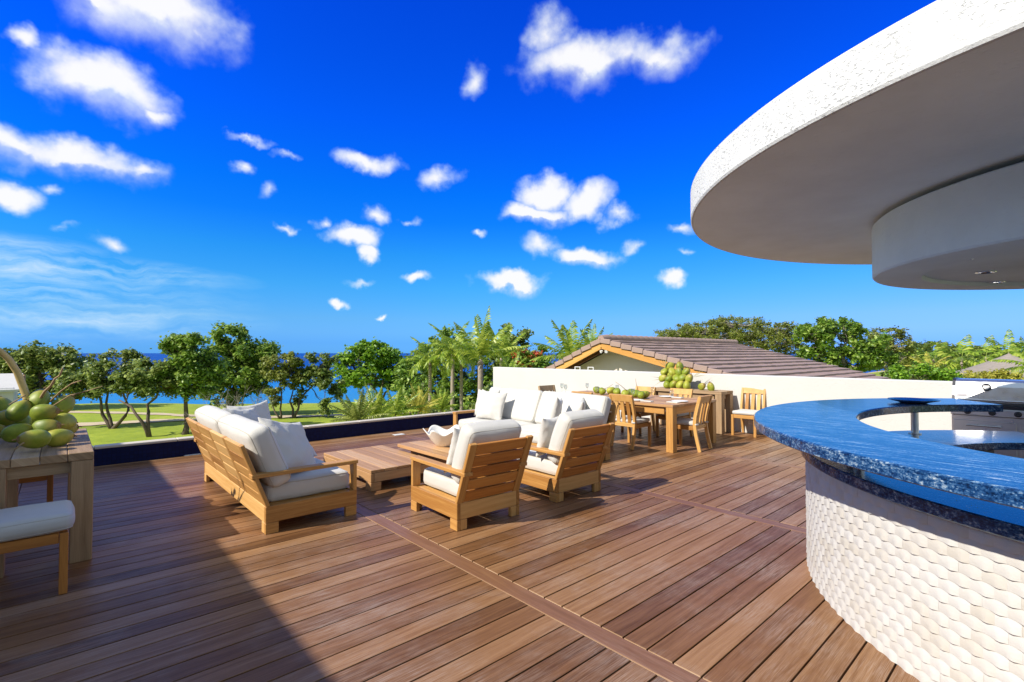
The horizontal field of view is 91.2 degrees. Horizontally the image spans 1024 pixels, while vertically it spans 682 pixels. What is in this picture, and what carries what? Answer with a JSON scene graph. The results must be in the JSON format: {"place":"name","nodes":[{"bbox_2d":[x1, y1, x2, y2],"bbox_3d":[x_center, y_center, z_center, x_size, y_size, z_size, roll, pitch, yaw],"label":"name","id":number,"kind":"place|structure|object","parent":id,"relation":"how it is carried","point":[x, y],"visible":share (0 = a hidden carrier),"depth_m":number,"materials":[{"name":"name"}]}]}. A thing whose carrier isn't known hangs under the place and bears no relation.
{"place":"outdoors","nodes":[
{"label":"outdoors","id":0,"kind":"place"},
{"bbox_2d":[68,411,194,416],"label":"path","id":1,"kind":"structure","parent":0,"point":[172,414],"depth_m":44.75,"materials":[{"name":"concrete"}]},
{"bbox_2d":[77,412,410,425],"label":"path","id":2,"kind":"structure","parent":0,"point":[133,421],"depth_m":40.31,"materials":[{"name":"concrete"}]},
{"bbox_2d":[18,353,883,403],"bbox_3d":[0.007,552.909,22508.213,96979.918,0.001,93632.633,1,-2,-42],"label":"sea","id":3,"kind":"structure","parent":0,"point":[352,394],"depth_m":81.85,"materials":[{"name":"liquid"}]},
{"bbox_2d":[0,417,919,681],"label":"deck","id":4,"kind":"structure","parent":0,"point":[655,561],"depth_m":3.33,"materials":[{"name":"wood"}]},
{"bbox_2d":[19,475,53,501],"bbox_3d":[-4.790,1.235,4.905,0.461,0.880,0.576,1,-2,-42],"label":"dining chair","id":5,"kind":"object","parent":4,"relation":"on","point":[49,478],"visible":0.01,"depth_m":4.82,"materials":[{"name":"brown wood"}]},
{"bbox_2d":[0,500,74,594],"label":"bench","id":6,"kind":"object","parent":4,"relation":"on","point":[21,525],"visible":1,"depth_m":3.19,"materials":[{"name":"fabric"}]},
{"bbox_2d":[0,428,93,578],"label":"console table","id":7,"kind":"object","parent":4,"relation":"on","point":[18,463],"visible":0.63,"depth_m":3.73,"materials":[{"name":"brown wood"}]},
{"bbox_2d":[0,410,13,425],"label":"coconut","id":8,"kind":"object","parent":7,"relation":"on","point":[4,421],"visible":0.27,"depth_m":4.19,"materials":[{"name":"food"}]},
{"bbox_2d":[0,423,31,442],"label":"coconut","id":9,"kind":"object","parent":7,"relation":"on","point":[9,433],"visible":0.66,"depth_m":3.94,"materials":[{"name":"food"}]},
{"bbox_2d":[5,398,31,421],"bbox_3d":[-4.101,0.568,4.179,0.139,0.224,0.142,6,-41,2],"label":"coconut","id":10,"kind":"object","parent":7,"relation":"on","point":[17,411],"visible":0.97,"depth_m":4.13,"materials":[{"name":"food"}]},
{"bbox_2d":[27,386,49,406],"bbox_3d":[-4.063,0.494,4.321,0.148,0.229,0.145,-11,-33,-4],"label":"coconut","id":11,"kind":"object","parent":10,"relation":"on","point":[34,398],"visible":0.63,"depth_m":4.27,"materials":[{"name":"food"}]},
{"bbox_2d":[0,348,29,399],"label":"palm spathe","id":12,"kind":"object","parent":11,"relation":"on","point":[16,371],"visible":0.77,"depth_m":4.23},
{"bbox_2d":[39,368,63,398],"bbox_3d":[-3.892,0.384,4.218,0.389,0.324,0.039,-1,-1,21],"label":"dry twig","id":13,"kind":"object","parent":11,"relation":"on","point":[48,388],"visible":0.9,"depth_m":4.19,"materials":[{"name":"plant"}]},
{"bbox_2d":[14,416,31,424],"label":"coconut","id":14,"kind":"object","parent":7,"relation":"on","point":[27,420],"visible":0.25,"depth_m":4.37,"materials":[{"name":"food"}]},
{"bbox_2d":[12,429,51,448],"bbox_3d":[-3.591,0.728,3.750,0.145,0.145,0.221,-37,-24,21],"label":"coconut","id":15,"kind":"object","parent":7,"relation":"on","point":[35,438],"visible":1,"depth_m":3.72,"materials":[{"name":"food"}]},
{"bbox_2d":[32,419,64,430],"bbox_3d":[-3.801,0.713,4.107,0.230,0.146,0.146,-12,-35,-10],"label":"coconut","id":16,"kind":"object","parent":7,"relation":"on","point":[48,424],"visible":0.67,"depth_m":4.07,"materials":[{"name":"food"}]},
{"bbox_2d":[29,404,62,420],"bbox_3d":[-3.833,0.586,4.127,0.221,0.145,0.145,-6,-43,-14],"label":"coconut","id":17,"kind":"object","parent":16,"relation":"on","point":[42,411],"visible":0.96,"depth_m":4.08,"materials":[{"name":"food"}]},
{"bbox_2d":[48,429,76,446],"bbox_3d":[-3.611,0.771,4.015,0.142,0.140,0.224,-16,-6,18],"label":"coconut","id":18,"kind":"object","parent":7,"relation":"on","point":[61,437],"visible":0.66,"depth_m":3.97,"materials":[{"name":"food"}]},
{"bbox_2d":[53,413,77,428],"bbox_3d":[-3.833,0.694,4.300,0.145,0.145,0.218,-16,-9,5],"label":"coconut","id":19,"kind":"object","parent":7,"relation":"on","point":[68,420],"visible":0.66,"depth_m":4.25,"materials":[{"name":"food"}]},
{"bbox_2d":[67,424,81,432],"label":"coconut","id":20,"kind":"object","parent":7,"relation":"on","point":[75,428],"visible":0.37,"depth_m":4.46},
{"bbox_2d":[51,395,74,413],"bbox_3d":[-3.947,0.559,4.421,0.146,0.230,0.146,37,-44,-19],"label":"coconut","id":21,"kind":"object","parent":20,"relation":"on","point":[66,405],"visible":0.62,"depth_m":4.38,"materials":[{"name":"food"}]},
{"bbox_2d":[54,386,101,405],"bbox_3d":[-3.637,0.461,4.181,0.613,0.186,0.029,0,-1,19],"label":"dry twig","id":22,"kind":"object","parent":21,"relation":"on","point":[74,394],"visible":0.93,"depth_m":4.18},
{"bbox_2d":[49,380,81,401],"bbox_3d":[-3.719,0.419,4.162,0.545,0.205,0.021,-1,-2,28],"label":"dry twig","id":23,"kind":"object","parent":22,"relation":"on","point":[58,393],"visible":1,"depth_m":4.17,"materials":[{"name":"plant"}]},
{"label":"coconut","id":24,"kind":"object","parent":7,"relation":"on","visible":0},
{"bbox_2d":[0,396,12,410],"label":"coconut","id":25,"kind":"object","parent":24,"relation":"on","point":[5,403],"visible":0.39,"depth_m":4.46,"materials":[{"name":"food"}]},
{"bbox_2d":[185,405,357,534],"bbox_3d":[-2.692,1.216,5.407,1.034,0.930,2.465,1,-2,-42],"label":"sofa","id":26,"kind":"object","parent":4,"relation":"on","point":[245,464],"visible":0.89,"depth_m":4.61,"materials":[{"name":"brown wood"}]},
{"bbox_2d":[223,407,259,421],"bbox_3d":[-3.167,1.025,5.978,0.203,0.520,0.520,-27,-11,8],"label":"throw pillow","id":27,"kind":"object","parent":26,"relation":"on","point":[251,413],"visible":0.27,"depth_m":5.99,"materials":[{"name":"white fabric"}]},
{"bbox_2d":[227,400,270,419],"bbox_3d":[-3.214,1.022,6.208,0.194,0.540,0.540,-22,-9,27],"label":"throw pillow","id":28,"kind":"object","parent":26,"relation":"on","point":[262,409],"visible":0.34,"depth_m":6.29,"materials":[{"name":"white fabric"}]},
{"bbox_2d":[258,417,315,467],"bbox_3d":[-2.139,1.002,4.806,0.199,0.570,0.570,-32,-20,8],"label":"throw pillow","id":29,"kind":"object","parent":26,"relation":"on","point":[294,444],"visible":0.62,"depth_m":4.74,"materials":[{"name":"white fabric"}]},
{"bbox_2d":[324,445,430,491],"bbox_3d":[-1.722,1.588,6.391,0.840,0.235,1.360,1,-2,-42],"label":"coffee table","id":30,"kind":"object","parent":4,"relation":"on","point":[377,465],"visible":0.66,"depth_m":6.08,"materials":[{"name":"brown wood"}]},
{"bbox_2d":[397,439,449,463],"bbox_3d":[-0.810,1.554,6.635,0.857,0.315,1.300,1,-2,-42],"label":"coffee table","id":31,"kind":"object","parent":4,"relation":"on","point":[429,449],"visible":0.27,"depth_m":6.49,"materials":[{"name":"brown wood"}]},
{"bbox_2d":[423,425,459,446],"bbox_3d":[-0.892,1.276,6.702,0.551,0.242,0.599,-1,-1,20],"label":"bowl","id":32,"kind":"object","parent":31,"relation":"on","point":[439,436],"visible":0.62,"depth_m":6.57,"materials":[{"name":"ceramic"}]},
{"bbox_2d":[410,419,532,530],"bbox_3d":[-0.405,1.202,4.834,0.725,0.931,1.034,1,-2,-40],"label":"armchair","id":33,"kind":"object","parent":4,"relation":"on","point":[488,457],"visible":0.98,"depth_m":4.54,"materials":[{"name":"brown wood"}]},
{"bbox_2d":[444,428,459,472],"bbox_3d":[-0.414,1.021,4.772,0.460,0.460,0.158,4,14,-42],"label":"throw pillow","id":34,"kind":"object","parent":33,"relation":"on","point":[456,432],"visible":0.22,"depth_m":4.61,"materials":[{"name":"white fabric"}]},
{"bbox_2d":[453,387,617,459],"bbox_3d":[0.270,1.282,8.125,1.054,0.930,2.765,1,-2,-42],"label":"sofa","id":35,"kind":"object","parent":4,"relation":"on","point":[527,410],"visible":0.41,"depth_m":8.16,"materials":[{"name":"fabric"}]},
{"bbox_2d":[474,389,499,415],"bbox_3d":[-0.448,1.102,8.963,0.500,0.500,0.176,-3,-22,35],"label":"throw pillow","id":36,"kind":"object","parent":35,"relation":"on","point":[479,398],"visible":0.32,"depth_m":9.01,"materials":[{"name":"white fabric"}]},
{"bbox_2d":[476,389,507,419],"bbox_3d":[-0.352,1.105,8.619,0.520,0.520,0.186,4,-19,30],"label":"throw pillow","id":37,"kind":"object","parent":35,"relation":"on","point":[491,405],"visible":0.94,"depth_m":8.54,"materials":[{"name":"white fabric"}]},
{"bbox_2d":[547,397,562,418],"bbox_3d":[0.626,1.088,7.378,0.182,0.540,0.540,15,-4,13],"label":"throw pillow","id":38,"kind":"object","parent":35,"relation":"on","point":[555,409],"visible":0.58,"depth_m":7.16,"materials":[{"name":"white fabric"}]},
{"bbox_2d":[572,397,585,410],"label":"throw pillow","id":39,"kind":"object","parent":35,"relation":"on","point":[580,405],"visible":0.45,"depth_m":7.21,"materials":[{"name":"white fabric"}]},
{"bbox_2d":[538,385,555,391],"bbox_3d":[0.894,1.367,10.328,0.461,0.880,0.576,1,-2,-40],"label":"dining chair","id":40,"kind":"object","parent":4,"relation":"on","point":[546,388],"visible":0.02,"depth_m":10.52,"materials":[{"name":"brown wood"}]},
{"bbox_2d":[508,409,614,502],"bbox_3d":[0.527,1.223,5.673,0.725,0.930,1.034,1,-2,-41],"label":"armchair","id":41,"kind":"object","parent":4,"relation":"on","point":[561,466],"visible":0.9,"depth_m":5.35,"materials":[{"name":"brown wood"}]},
{"bbox_2d":[536,416,557,456],"bbox_3d":[0.451,1.041,5.604,0.165,0.460,0.460,19,16,41],"label":"throw pillow","id":42,"kind":"object","parent":41,"relation":"on","point":[546,431],"visible":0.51,"depth_m":5.45,"materials":[{"name":"white fabric"}]},
{"bbox_2d":[609,394,650,449],"bbox_3d":[1.978,1.320,8.383,0.575,0.880,0.461,1,-2,-42],"label":"dining chair","id":43,"kind":"object","parent":4,"relation":"on","point":[628,421],"visible":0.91,"depth_m":8.24,"materials":[{"name":"brown wood"}]},
{"bbox_2d":[621,386,655,433],"bbox_3d":[2.517,1.358,9.971,0.576,0.880,0.461,1,-2,-42],"label":"dining chair","id":44,"kind":"object","parent":4,"relation":"on","point":[652,390],"visible":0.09,"depth_m":9.94,"materials":[{"name":"brown wood"}]},
{"bbox_2d":[580,390,715,452],"bbox_3d":[2.070,1.404,9.299,1.437,0.744,2.860,1,-2,-42],"label":"dining table","id":45,"kind":"object","parent":4,"relation":"on","point":[659,404],"visible":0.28,"depth_m":8.13,"materials":[{"name":"brown wood"}]},
{"bbox_2d":[656,388,692,438],"bbox_3d":[3.037,1.343,9.363,0.576,0.880,0.461,1,-2,-42],"label":"dining chair","id":46,"kind":"object","parent":4,"relation":"on","point":[682,392],"visible":0.35,"depth_m":9.34,"materials":[{"name":"brown wood"}]},
{"bbox_2d":[650,387,732,433],"bbox_3d":[3.659,1.395,10.299,0.498,0.810,1.560,1,-2,-42],"label":"console table","id":47,"kind":"object","parent":4,"relation":"on","point":[724,404],"visible":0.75,"depth_m":9.82,"materials":[{"name":"brown wood"}]},
{"bbox_2d":[707,381,714,390],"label":"coconut","id":48,"kind":"object","parent":47,"relation":"on","point":[710,386],"visible":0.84,"depth_m":9.85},
{"bbox_2d":[677,395,712,451],"bbox_3d":[2.903,1.315,8.177,0.576,0.880,0.461,-1,-2,44],"label":"dining chair","id":49,"kind":"object","parent":4,"relation":"on","point":[698,420],"visible":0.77,"depth_m":8.03,"materials":[{"name":"brown wood"}]},
{"bbox_2d":[731,387,765,437],"bbox_3d":[4.509,1.348,9.535,0.578,0.880,0.461,1,-2,-44],"label":"dining chair","id":50,"kind":"object","parent":4,"relation":"on","point":[745,413],"visible":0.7,"depth_m":9.58,"materials":[{"name":"brown wood"}]},
{"bbox_2d":[690,0,1023,289],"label":"canopy","id":51,"kind":"object","parent":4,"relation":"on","point":[893,155],"visible":1,"depth_m":2.60,"materials":[{"name":"paint"}]},
{"bbox_2d":[754,398,1023,681],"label":"bar counter","id":52,"kind":"object","parent":4,"relation":"on","point":[915,548],"visible":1,"depth_m":2.42,"materials":[{"name":"tile"}]},
{"bbox_2d":[887,397,940,403],"bbox_3d":[3.804,0.567,4.750,0.400,0.034,0.400,1,-2,-42],"label":"dish","id":53,"kind":"object","parent":52,"relation":"on","point":[913,400],"visible":1,"depth_m":4.75,"materials":[{"name":"ceramic"}]},
{"bbox_2d":[951,377,1023,458],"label":"grill","id":54,"kind":"object","parent":4,"relation":"on","point":[1008,394],"visible":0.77,"depth_m":6.62,"materials":[{"name":"metal"}]},
{"bbox_2d":[953,419,1016,456],"bbox_3d":[6.262,1.367,6.647,0.075,0.600,0.615,1,-2,-42],"label":"door","id":55,"kind":"structure","parent":54,"relation":"in","point":[958,424],"depth_m":6.62,"materials":[{"name":"metal"}]},
{"bbox_2d":[1020,424,1023,458],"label":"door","id":56,"kind":"structure","parent":54,"relation":"in","point":[1021,425],"depth_m":6.40,"materials":[{"name":"metal"}]},
{"bbox_2d":[50,370,923,445],"bbox_3d":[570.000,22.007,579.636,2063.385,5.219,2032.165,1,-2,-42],"label":"ground","id":57,"kind":"structure","parent":0,"point":[121,433],"depth_m":41.99,"materials":[{"name":"plant"}]},
{"bbox_2d":[0,373,22,402],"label":"pavilion","id":58,"kind":"structure","parent":57,"relation":"on","point":[9,388],"depth_m":15.18,"materials":[{"name":"white paint"}]},
{"bbox_2d":[0,340,96,402],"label":"tree","id":59,"kind":"object","parent":57,"relation":"on","point":[34,362],"visible":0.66,"depth_m":47.00,"materials":[{"name":"green plant"}]},
{"bbox_2d":[49,346,158,428],"bbox_3d":[-29.849,3.519,37.392,6.806,6.313,4.805,0,-1,11],"label":"tree","id":60,"kind":"object","parent":57,"relation":"on","point":[93,375],"visible":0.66,"depth_m":36.60,"materials":[{"name":"green plant"}]},
{"bbox_2d":[107,356,197,436],"bbox_3d":[-23.883,3.750,33.412,4.905,5.541,3.889,1,-2,-42],"label":"tree","id":61,"kind":"object","parent":57,"relation":"on","point":[136,378],"visible":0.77,"depth_m":32.81,"materials":[{"name":"green plant"}]},
{"bbox_2d":[145,331,232,434],"bbox_3d":[-22.105,2.887,34.397,5.087,7.245,3.888,0,-1,-17],"label":"tree","id":62,"kind":"object","parent":57,"relation":"on","point":[195,369],"visible":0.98,"depth_m":33.77,"materials":[{"name":"green plant"}]},
{"bbox_2d":[181,390,251,431],"bbox_3d":[-17.547,4.595,31.085,5.708,3.653,3.761,-1,-1,22],"label":"bare shrub","id":63,"kind":"object","parent":57,"relation":"on","point":[219,402],"visible":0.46,"depth_m":30.86,"materials":[{"name":"grey plant"}]},
{"bbox_2d":[195,320,280,407],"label":"tree","id":64,"kind":"object","parent":57,"relation":"on","point":[244,375],"visible":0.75,"depth_m":43.25,"materials":[{"name":"green plant"}]},
{"bbox_2d":[222,385,277,408],"bbox_3d":[-18.466,5.289,35.835,3.864,4.371,4.673,0,-1,3],"label":"bare shrub","id":65,"kind":"object","parent":57,"relation":"on","point":[256,400],"visible":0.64,"depth_m":36.02,"materials":[{"name":"grey plant"}]},
{"bbox_2d":[258,351,305,418],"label":"tree","id":66,"kind":"object","parent":57,"relation":"on","point":[291,369],"visible":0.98,"depth_m":41.09,"materials":[{"name":"green plant"}]},
{"bbox_2d":[287,351,346,417],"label":"tree","id":67,"kind":"object","parent":57,"relation":"on","point":[323,373],"visible":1,"depth_m":41.77,"materials":[{"name":"green plant"}]},
{"bbox_2d":[329,388,389,421],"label":"young palm","id":68,"kind":"object","parent":57,"relation":"on","point":[355,414],"visible":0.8,"depth_m":13.88,"materials":[{"name":"green plant"}]},
{"bbox_2d":[342,380,406,418],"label":"young palm","id":69,"kind":"object","parent":57,"relation":"on","point":[379,399],"visible":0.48,"depth_m":14.91,"materials":[{"name":"green plant"}]},
{"bbox_2d":[331,336,420,403],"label":"tree","id":70,"kind":"object","parent":57,"relation":"on","point":[365,352],"visible":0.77,"depth_m":53.71,"materials":[{"name":"green plant"}]},
{"bbox_2d":[375,384,425,417],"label":"young palm","id":71,"kind":"object","parent":57,"relation":"on","point":[400,402],"visible":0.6,"depth_m":16.89,"materials":[{"name":"green plant"}]},
{"bbox_2d":[392,384,441,414],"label":"young palm","id":72,"kind":"object","parent":57,"relation":"on","point":[419,399],"visible":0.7,"depth_m":17.87,"materials":[{"name":"green plant"}]},
{"bbox_2d":[402,374,436,414],"bbox_3d":[-6.509,4.307,34.075,2.999,4.116,1.952,0,-1,1],"label":"shrub","id":73,"kind":"object","parent":57,"relation":"on","point":[424,378],"visible":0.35,"depth_m":33.71,"materials":[{"name":"green plant"}]},
{"bbox_2d":[396,336,457,400],"bbox_3d":[-4.914,3.088,30.264,3.309,6.753,3.292,0,-1,12],"label":"palm tree","id":74,"kind":"object","parent":57,"relation":"on","point":[430,365],"visible":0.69,"depth_m":29.93,"materials":[{"name":"green plant"}]},
{"bbox_2d":[389,324,492,414],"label":"tree","id":75,"kind":"object","parent":57,"relation":"on","point":[470,384],"visible":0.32,"depth_m":44.90,"materials":[{"name":"green plant"}]},
{"bbox_2d":[429,386,461,412],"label":"young palm","id":76,"kind":"object","parent":57,"relation":"on","point":[443,402],"visible":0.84,"depth_m":18.91,"materials":[{"name":"green plant"}]},
{"bbox_2d":[415,321,477,410],"bbox_3d":[-3.390,2.616,29.034,4.055,7.700,3.773,1,-2,-42],"label":"palm tree","id":77,"kind":"object","parent":57,"relation":"on","point":[448,349],"visible":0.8,"depth_m":28.91,"materials":[{"name":"green plant"}]},
{"bbox_2d":[414,381,492,414],"bbox_3d":[-2.072,3.921,19.895,3.566,4.693,1.331,0,-1,1],"label":"shrub","id":78,"kind":"object","parent":57,"relation":"on","point":[471,406],"visible":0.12,"depth_m":19.78,"materials":[{"name":"green plant"}]},
{"bbox_2d":[438,332,484,410],"bbox_3d":[-2.945,2.824,31.022,3.800,7.280,3.723,1,-2,-42],"label":"palm tree","id":79,"kind":"object","parent":57,"relation":"on","point":[461,380],"visible":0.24,"depth_m":30.76,"materials":[{"name":"green plant"}]},
{"bbox_2d":[436,306,525,389],"bbox_3d":[-1.912,2.325,25.337,4.137,8.278,4.289,1,-1,-20],"label":"palm tree","id":80,"kind":"object","parent":57,"relation":"on","point":[482,346],"visible":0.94,"depth_m":24.82,"materials":[{"name":"green plant"}]},
{"bbox_2d":[484,323,531,366],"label":"palm tree","id":81,"kind":"object","parent":57,"relation":"on","point":[505,343],"visible":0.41,"depth_m":33.79,"materials":[{"name":"green plant"}]},
{"bbox_2d":[487,322,533,371],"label":"tree","id":82,"kind":"object","parent":57,"relation":"on","point":[522,341],"visible":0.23,"depth_m":43.67,"materials":[{"name":"green plant"}]},
{"bbox_2d":[493,351,532,367],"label":"palm tree","id":83,"kind":"object","parent":57,"relation":"on","point":[511,364],"visible":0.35,"depth_m":29.96,"materials":[{"name":"green plant"}]},
{"bbox_2d":[497,344,555,367],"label":"tree","id":84,"kind":"object","parent":57,"relation":"on","point":[530,355],"visible":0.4,"depth_m":37.01,"materials":[{"name":"green plant"}]},
{"bbox_2d":[530,319,598,360],"bbox_3d":[3.736,2.596,29.807,4.797,7.784,4.442,1,-2,-42],"label":"palm tree","id":85,"kind":"object","parent":57,"relation":"on","point":[570,346],"visible":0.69,"depth_m":29.80,"materials":[{"name":"green plant"}]},
{"bbox_2d":[576,324,612,348],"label":"palm tree","id":86,"kind":"object","parent":57,"relation":"on","point":[592,333],"visible":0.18,"depth_m":33.06,"materials":[{"name":"green plant"}]},
{"bbox_2d":[546,334,888,378],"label":"neighbour house","id":87,"kind":"structure","parent":57,"relation":"on","point":[647,353],"depth_m":17.89,"materials":[{"name":"tile"}]},
{"bbox_2d":[493,367,952,433],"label":"parapet wall","id":88,"kind":"structure","parent":57,"relation":"on","point":[784,389],"depth_m":9.45,"materials":[{"name":"white paint"}]},
{"bbox_2d":[653,315,811,358],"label":"tree","id":89,"kind":"object","parent":57,"relation":"on","point":[753,335],"visible":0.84,"depth_m":44.84,"materials":[{"name":"green plant"}]},
{"bbox_2d":[790,316,902,372],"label":"tree","id":90,"kind":"object","parent":57,"relation":"on","point":[866,354],"visible":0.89,"depth_m":41.09,"materials":[{"name":"green plant"}]},
{"bbox_2d":[863,325,918,370],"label":"tree","id":91,"kind":"object","parent":57,"relation":"on","point":[900,334],"visible":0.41,"depth_m":51.36,"materials":[{"name":"green plant"}]},
{"bbox_2d":[879,368,923,379],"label":"shrub","id":92,"kind":"object","parent":57,"relation":"on","point":[882,374],"visible":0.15,"depth_m":25.76,"materials":[{"name":"green plant"}]},
{"bbox_2d":[901,349,935,377],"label":"tree","id":93,"kind":"object","parent":57,"relation":"on","point":[912,355],"visible":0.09,"depth_m":78.72,"materials":[{"name":"green plant"}]},
{"bbox_2d":[883,359,964,380],"bbox_3d":[19.667,3.579,23.729,3.481,5.463,1.952,0,-1,-8],"label":"shrub","id":94,"kind":"object","parent":57,"relation":"on","point":[926,371],"visible":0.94,"depth_m":23.58,"materials":[{"name":"green plant"}]},
{"bbox_2d":[903,352,950,370],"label":"palm tree","id":95,"kind":"object","parent":57,"relation":"on","point":[937,363],"visible":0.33,"depth_m":47.25,"materials":[{"name":"green plant"}]},
{"bbox_2d":[914,340,960,359],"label":"tree","id":96,"kind":"object","parent":57,"relation":"on","point":[925,346],"visible":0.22,"depth_m":88.35,"materials":[{"name":"green plant"}]},
{"bbox_2d":[904,341,974,379],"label":"palm tree","id":97,"kind":"object","parent":57,"relation":"on","point":[920,352],"visible":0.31,"depth_m":51.98,"materials":[{"name":"green plant"}]},
{"bbox_2d":[927,351,982,368],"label":"tree","id":98,"kind":"object","parent":57,"relation":"on","point":[978,357],"visible":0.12,"depth_m":81.76,"materials":[{"name":"green plant"}]},
{"bbox_2d":[928,334,1006,380],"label":"palm tree","id":99,"kind":"object","parent":57,"relation":"on","point":[960,360],"visible":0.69,"depth_m":50.24,"materials":[{"name":"green plant"}]},
{"bbox_2d":[960,344,1007,360],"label":"tree","id":100,"kind":"object","parent":57,"relation":"on","point":[976,347],"visible":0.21,"depth_m":90.80,"materials":[{"name":"green plant"}]},
{"bbox_2d":[956,335,1017,363],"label":"palm tree","id":101,"kind":"object","parent":57,"relation":"on","point":[984,359],"visible":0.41,"depth_m":58.09,"materials":[{"name":"green plant"}]},
{"bbox_2d":[956,353,1023,378],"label":"thatched pavilion","id":102,"kind":"structure","parent":57,"relation":"on","point":[987,366],"depth_m":41.44,"materials":[{"name":"brown plant"}]},
{"bbox_2d":[961,366,1023,379],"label":"shrub","id":103,"kind":"object","parent":57,"relation":"on","point":[1002,373],"visible":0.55,"depth_m":26.66,"materials":[{"name":"green plant"}]},
{"bbox_2d":[980,329,1023,359],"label":"palm tree","id":104,"kind":"object","parent":57,"relation":"on","point":[996,342],"visible":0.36,"depth_m":58.27,"materials":[{"name":"green plant"}]},
{"bbox_2d":[990,336,1023,373],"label":"palm tree","id":105,"kind":"object","parent":57,"relation":"on","point":[1016,368],"visible":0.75,"depth_m":34.55,"materials":[{"name":"green plant"}]},
{"bbox_2d":[0,0,1023,352],"label":"sky","id":106,"kind":"structure","parent":0,"point":[318,176],"materials":[{"name":"blue"}]},
{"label":"terrace","id":107,"kind":"structure","parent":0,"visible":0},
{"bbox_2d":[67,409,475,466],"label":"parapet wall","id":108,"kind":"structure","parent":107,"relation":"on","point":[120,453],"depth_m":8.85,"materials":[{"name":"blue tile"}]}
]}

